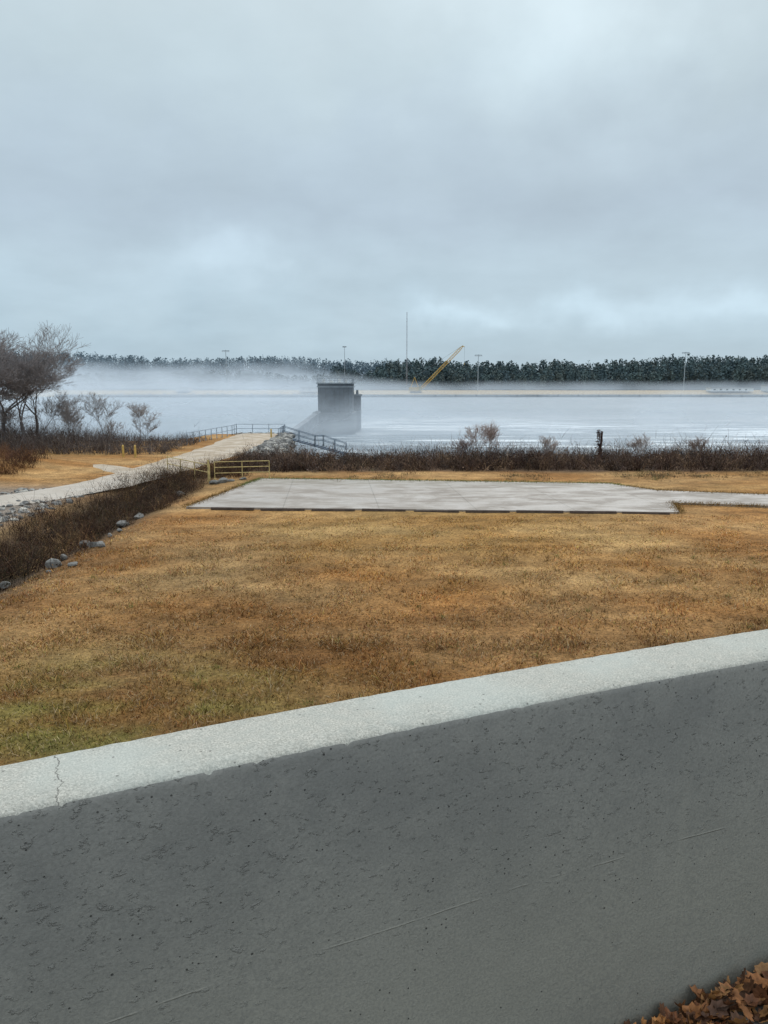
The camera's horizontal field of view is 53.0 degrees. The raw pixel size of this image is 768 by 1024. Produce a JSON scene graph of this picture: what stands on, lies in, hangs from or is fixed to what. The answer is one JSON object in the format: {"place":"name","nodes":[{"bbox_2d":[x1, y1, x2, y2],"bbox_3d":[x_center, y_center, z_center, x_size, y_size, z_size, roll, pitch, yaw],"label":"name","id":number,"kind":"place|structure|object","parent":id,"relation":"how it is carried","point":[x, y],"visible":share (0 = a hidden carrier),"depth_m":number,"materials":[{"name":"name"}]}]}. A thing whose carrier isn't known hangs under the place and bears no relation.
{"place":"outdoors","nodes":[
{"label":"outdoors","id":0,"kind":"place"},
{"bbox_2d":[93,464,132,472],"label":"dirt path","id":1,"kind":"structure","parent":0,"point":[109,468],"depth_m":56.61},
{"bbox_2d":[0,433,276,506],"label":"gravel road","id":2,"kind":"structure","parent":0,"point":[230,445],"depth_m":55.50,"materials":[{"name":"beige gravel"}]},
{"bbox_2d":[0,364,767,765],"bbox_3d":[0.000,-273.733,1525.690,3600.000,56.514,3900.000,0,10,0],"label":"ground","id":3,"kind":"structure","parent":0,"point":[56,470],"depth_m":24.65,"materials":[{"name":"brown plant"}]},
{"bbox_2d":[0,405,23,448],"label":"bare sapling","id":4,"kind":"object","parent":3,"relation":"on","point":[6,420],"visible":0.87,"depth_m":73.31,"materials":[{"name":"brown plant"}]},
{"bbox_2d":[0,328,25,368],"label":"bare tree","id":5,"kind":"object","parent":3,"relation":"on","point":[14,340],"visible":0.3,"depth_m":78.00,"materials":[{"name":"brown plant"}]},
{"bbox_2d":[0,429,50,476],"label":"bush","id":6,"kind":"object","parent":3,"relation":"on","point":[23,457],"visible":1,"depth_m":55.19,"materials":[{"name":"brown plant"}]},
{"bbox_2d":[0,330,51,422],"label":"bare tree","id":7,"kind":"object","parent":3,"relation":"on","point":[8,381],"visible":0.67,"depth_m":70.64,"materials":[{"name":"brown plant"}]},
{"bbox_2d":[0,337,69,437],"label":"bare tree","id":8,"kind":"object","parent":3,"relation":"on","point":[36,396],"visible":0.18,"depth_m":76.68,"materials":[{"name":"brown plant"}]},
{"bbox_2d":[0,344,73,445],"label":"bare tree","id":9,"kind":"object","parent":3,"relation":"on","point":[21,386],"visible":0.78,"depth_m":71.56,"materials":[{"name":"brown plant"}]},
{"bbox_2d":[0,320,89,446],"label":"bare tree","id":10,"kind":"object","parent":3,"relation":"on","point":[50,364],"visible":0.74,"depth_m":73.84,"materials":[{"name":"brown plant"}]},
{"bbox_2d":[26,389,73,443],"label":"bare sapling","id":11,"kind":"object","parent":3,"relation":"on","point":[46,406],"visible":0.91,"depth_m":75.85,"materials":[{"name":"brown plant"}]},
{"bbox_2d":[55,393,83,435],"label":"bare sapling","id":12,"kind":"object","parent":3,"relation":"on","point":[75,404],"visible":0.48,"depth_m":76.69,"materials":[{"name":"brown plant"}]},
{"bbox_2d":[60,403,84,436],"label":"bare sapling","id":13,"kind":"object","parent":3,"relation":"on","point":[66,415],"visible":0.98,"depth_m":75.10,"materials":[{"name":"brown plant"}]},
{"bbox_2d":[73,391,126,438],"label":"bare sapling","id":14,"kind":"object","parent":3,"relation":"on","point":[98,405],"visible":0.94,"depth_m":79.16,"materials":[{"name":"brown plant"}]},
{"bbox_2d":[0,398,209,454],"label":"shoreline brush","id":15,"kind":"object","parent":3,"relation":"on","point":[61,440],"visible":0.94,"depth_m":74.07,"materials":[{"name":"brown plant"}]},
{"bbox_2d":[103,417,124,446],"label":"bare sapling","id":16,"kind":"object","parent":3,"relation":"on","point":[111,427],"visible":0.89,"depth_m":76.94,"materials":[{"name":"brown plant"}]},
{"bbox_2d":[0,447,231,592],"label":"ditch brush","id":17,"kind":"object","parent":3,"relation":"on","point":[19,562],"visible":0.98,"depth_m":37.03,"materials":[{"name":"brown plant"}]},
{"bbox_2d":[126,401,161,436],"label":"bare sapling","id":18,"kind":"object","parent":3,"relation":"on","point":[140,413],"visible":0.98,"depth_m":80.95,"materials":[{"name":"brown plant"}]},
{"bbox_2d":[131,417,160,438],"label":"bare sapling","id":19,"kind":"object","parent":3,"relation":"on","point":[147,426],"visible":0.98,"depth_m":78.24,"materials":[{"name":"brown plant"}]},
{"bbox_2d":[0,432,295,588],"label":"riprap rocks","id":20,"kind":"object","parent":3,"relation":"on","point":[285,438],"visible":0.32,"depth_m":41.21,"materials":[{"name":"stone"}]},
{"bbox_2d":[0,370,329,389],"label":"bank woodland","id":21,"kind":"object","parent":3,"relation":"on","point":[210,378],"visible":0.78,"depth_m":708.38,"materials":[{"name":"grey plant"}]},
{"bbox_2d":[175,387,190,390],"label":"lock service building","id":22,"kind":"structure","parent":3,"relation":"on","point":[183,388],"depth_m":609.86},
{"bbox_2d":[5,351,401,381],"bbox_3d":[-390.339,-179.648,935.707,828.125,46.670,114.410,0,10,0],"label":"distant hazy forest","id":23,"kind":"object","parent":3,"relation":"on","point":[183,366],"visible":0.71,"depth_m":918.57,"materials":[{"name":"green plant"}]},
{"bbox_2d":[167,457,269,481],"bbox_3d":[-12.355,-2.942,52.083,8.980,1.650,3.467,5,11,25],"label":"yellow guard railing","id":24,"kind":"object","parent":3,"relation":"on","point":[208,468],"visible":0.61,"depth_m":51.22,"materials":[{"name":"paint"}]},
{"bbox_2d":[222,350,228,387],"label":"mast light","id":25,"kind":"object","parent":3,"relation":"on","point":[226,366],"visible":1,"depth_m":629.24,"materials":[{"name":"metal"}]},
{"bbox_2d":[192,448,260,478],"bbox_3d":[-11.534,-3.650,56.133,5.607,2.163,10.413,0,10,0],"label":"roadside brush","id":26,"kind":"object","parent":3,"relation":"on","point":[227,470],"visible":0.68,"depth_m":54.59,"materials":[{"name":"plant"}]},
{"bbox_2d":[211,507,253,509],"bbox_3d":[-7.732,-0.174,39.243,2.207,0.120,0.195,1,10,4],"label":"wheel stop","id":27,"kind":"object","parent":3,"relation":"on","point":[232,508],"visible":1,"depth_m":39.20,"materials":[{"name":"grey concrete"}]},
{"bbox_2d":[186,424,281,444],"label":"pier railing","id":28,"kind":"object","parent":3,"relation":"on","point":[252,428],"visible":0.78,"depth_m":88.89,"materials":[{"name":"metal"}]},
{"bbox_2d":[260,508,304,510],"bbox_3d":[-5.145,-0.123,39.057,2.243,0.120,0.195,0,10,3],"label":"wheel stop","id":29,"kind":"object","parent":3,"relation":"on","point":[282,509],"visible":1,"depth_m":38.99,"materials":[{"name":"grey concrete"}]},
{"bbox_2d":[298,387,317,390],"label":"lock service building","id":30,"kind":"structure","parent":3,"relation":"on","point":[308,388],"depth_m":607.77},
{"bbox_2d":[278,425,346,454],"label":"access stair railing","id":31,"kind":"object","parent":3,"relation":"on","point":[306,442],"visible":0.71,"depth_m":92.46,"materials":[{"name":"grey metal"}]},
{"bbox_2d":[311,509,354,510],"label":"wheel stop","id":32,"kind":"object","parent":3,"relation":"on","point":[332,509],"visible":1,"depth_m":38.81,"materials":[{"name":"grey concrete"}]},
{"bbox_2d":[0,629,767,1023],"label":"parapet wall","id":33,"kind":"structure","parent":3,"relation":"on","point":[580,841],"depth_m":1.60,"materials":[{"name":"concrete"}]},
{"bbox_2d":[362,508,405,511],"bbox_3d":[-0.012,-0.095,38.786,2.202,0.120,0.195,1,10,4],"label":"wheel stop","id":34,"kind":"object","parent":3,"relation":"on","point":[388,510],"visible":1,"depth_m":38.69,"materials":[{"name":"grey concrete"}]},
{"bbox_2d":[406,322,406,369],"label":"radio mast","id":35,"kind":"object","parent":3,"relation":"on","point":[406,346],"visible":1,"depth_m":625.82,"materials":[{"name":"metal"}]},
{"bbox_2d":[414,510,458,512],"bbox_3d":[2.628,-0.030,38.544,2.239,0.120,0.195,0,10,4],"label":"wheel stop","id":36,"kind":"object","parent":3,"relation":"on","point":[450,511],"visible":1,"depth_m":38.45,"materials":[{"name":"grey concrete"}]},
{"bbox_2d":[409,346,464,392],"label":"crawler crane","id":37,"kind":"object","parent":3,"relation":"on","point":[414,389],"visible":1,"depth_m":601.97,"materials":[{"name":"paint"}]},
{"bbox_2d":[449,438,474,456],"bbox_3d":[6.019,-4.742,59.810,2.196,2.403,1.587,0,10,0],"label":"bare sapling","id":38,"kind":"object","parent":3,"relation":"on","point":[462,445],"visible":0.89,"depth_m":59.79,"materials":[{"name":"brown plant"}]},
{"bbox_2d":[176,476,767,513],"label":"pad edge grass","id":39,"kind":"structure","parent":3,"relation":"on","point":[678,508],"depth_m":45.73,"materials":[{"name":"brown plant"}]},
{"bbox_2d":[186,478,767,513],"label":"parking pad","id":40,"kind":"object","parent":3,"relation":"on","point":[355,494],"visible":0.79,"depth_m":43.13,"materials":[{"name":"concrete"}]},
{"bbox_2d":[464,422,500,460],"bbox_3d":[7.666,-5.448,60.964,2.898,3.404,3.337,5,11,27],"label":"bare sapling","id":41,"kind":"object","parent":3,"relation":"on","point":[476,432],"visible":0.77,"depth_m":60.77,"materials":[{"name":"brown plant"}]},
{"bbox_2d":[465,510,509,512],"bbox_3d":[5.168,-0.022,38.418,2.184,0.120,0.195,1,10,4],"label":"wheel stop","id":42,"kind":"object","parent":3,"relation":"on","point":[487,511],"visible":1,"depth_m":38.36,"materials":[{"name":"grey concrete"}]},
{"bbox_2d":[481,420,499,453],"bbox_3d":[8.337,-5.392,59.791,1.621,3.707,2.659,0,10,0],"label":"bare sapling","id":43,"kind":"object","parent":3,"relation":"on","point":[490,435],"visible":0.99,"depth_m":59.45,"materials":[{"name":"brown plant"}]},
{"bbox_2d":[217,421,767,472],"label":"bramble hedge","id":44,"kind":"object","parent":3,"relation":"on","point":[724,458],"visible":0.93,"depth_m":58.13,"materials":[{"name":"brown plant"}]},
{"bbox_2d":[262,468,767,481],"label":"weed tufts","id":45,"kind":"object","parent":3,"relation":"on","point":[639,475],"visible":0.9,"depth_m":52.76,"materials":[{"name":"brown plant"}]},
{"bbox_2d":[516,510,563,512],"bbox_3d":[7.750,-0.018,38.273,2.309,0.120,0.195,1,10,3],"label":"wheel stop","id":46,"kind":"object","parent":3,"relation":"on","point":[539,511],"visible":1,"depth_m":38.22,"materials":[{"name":"grey concrete"}]},
{"bbox_2d":[328,353,767,389],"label":"distant pine forest","id":47,"kind":"object","parent":3,"relation":"on","point":[740,372],"visible":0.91,"depth_m":684.10,"materials":[{"name":"green plant"}]},
{"bbox_2d":[538,435,560,454],"bbox_3d":[13.149,-4.985,61.309,1.715,2.407,2.035,4,10,20],"label":"bare sapling","id":48,"kind":"object","parent":3,"relation":"on","point":[545,441],"visible":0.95,"depth_m":61.06,"materials":[{"name":"brown plant"}]},
{"bbox_2d":[570,511,616,513],"bbox_3d":[10.359,0.011,38.111,2.272,0.120,0.195,1,10,4],"label":"wheel stop","id":49,"kind":"object","parent":3,"relation":"on","point":[593,512],"visible":1,"depth_m":38.03,"materials":[{"name":"grey concrete"}]},
{"bbox_2d":[594,429,602,463],"bbox_3d":[16.772,-5.058,60.077,0.775,2.795,0.873,0,10,0],"label":"vine covered snag","id":50,"kind":"object","parent":3,"relation":"on","point":[600,438],"visible":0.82,"depth_m":59.93,"materials":[{"name":"grey wood"}]},
{"bbox_2d":[626,433,653,454],"bbox_3d":[20.292,-5.117,61.369,1.986,2.604,1.861,-6,11,-32],"label":"bare sapling","id":51,"kind":"object","parent":3,"relation":"on","point":[634,444],"visible":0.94,"depth_m":61.25,"materials":[{"name":"brown plant"}]},
{"bbox_2d":[622,511,669,514],"bbox_3d":[12.909,0.061,37.929,2.275,0.120,0.195,1,10,4],"label":"wheel stop","id":52,"kind":"object","parent":3,"relation":"on","point":[659,513],"visible":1,"depth_m":37.85,"materials":[{"name":"grey concrete"}]},
{"bbox_2d":[682,352,689,389],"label":"mast light","id":53,"kind":"object","parent":3,"relation":"on","point":[684,368],"visible":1,"depth_m":627.93,"materials":[{"name":"metal"}]},
{"bbox_2d":[684,435,709,455],"bbox_3d":[24.585,-4.886,60.545,1.640,2.406,1.934,-9,13,-43],"label":"bare sapling","id":54,"kind":"object","parent":3,"relation":"on","point":[696,444],"visible":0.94,"depth_m":60.33,"materials":[{"name":"brown plant"}]},
{"bbox_2d":[705,387,754,390],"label":"lock service building","id":55,"kind":"structure","parent":3,"relation":"on","point":[729,388],"depth_m":609.75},
{"bbox_2d":[761,385,767,390],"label":"lock service building","id":56,"kind":"structure","parent":3,"relation":"on","point":[764,387],"depth_m":614.73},
{"bbox_2d":[0,397,767,458],"bbox_3d":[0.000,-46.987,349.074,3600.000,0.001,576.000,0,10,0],"label":"river water","id":57,"kind":"structure","parent":0,"point":[395,421],"depth_m":250.06,"materials":[{"name":"grey liquid"}]},
{"bbox_2d":[288,346,361,437],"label":"lock wall tower","id":58,"kind":"structure","parent":57,"relation":"in","point":[339,408],"depth_m":181.13,"materials":[{"name":"concrete"}]},
{"bbox_2d":[55,393,767,396],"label":"river guide wall","id":59,"kind":"structure","parent":57,"relation":"in","point":[424,395],"depth_m":584.08,"materials":[{"name":"concrete"}]},
{"bbox_2d":[0,0,767,372],"label":"sky","id":60,"kind":"structure","parent":0,"point":[521,182],"materials":[{"name":"grey"}]},
{"bbox_2d":[683,1001,767,1023],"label":"walkway pavement","id":61,"kind":"structure","parent":0,"point":[756,1009],"depth_m":1.97,"materials":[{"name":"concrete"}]},
{"bbox_2d":[624,962,767,1023],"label":"leaf pile","id":62,"kind":"object","parent":61,"relation":"on","point":[721,1002],"visible":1,"depth_m":1.95,"materials":[{"name":"brown plant"}]}
]}

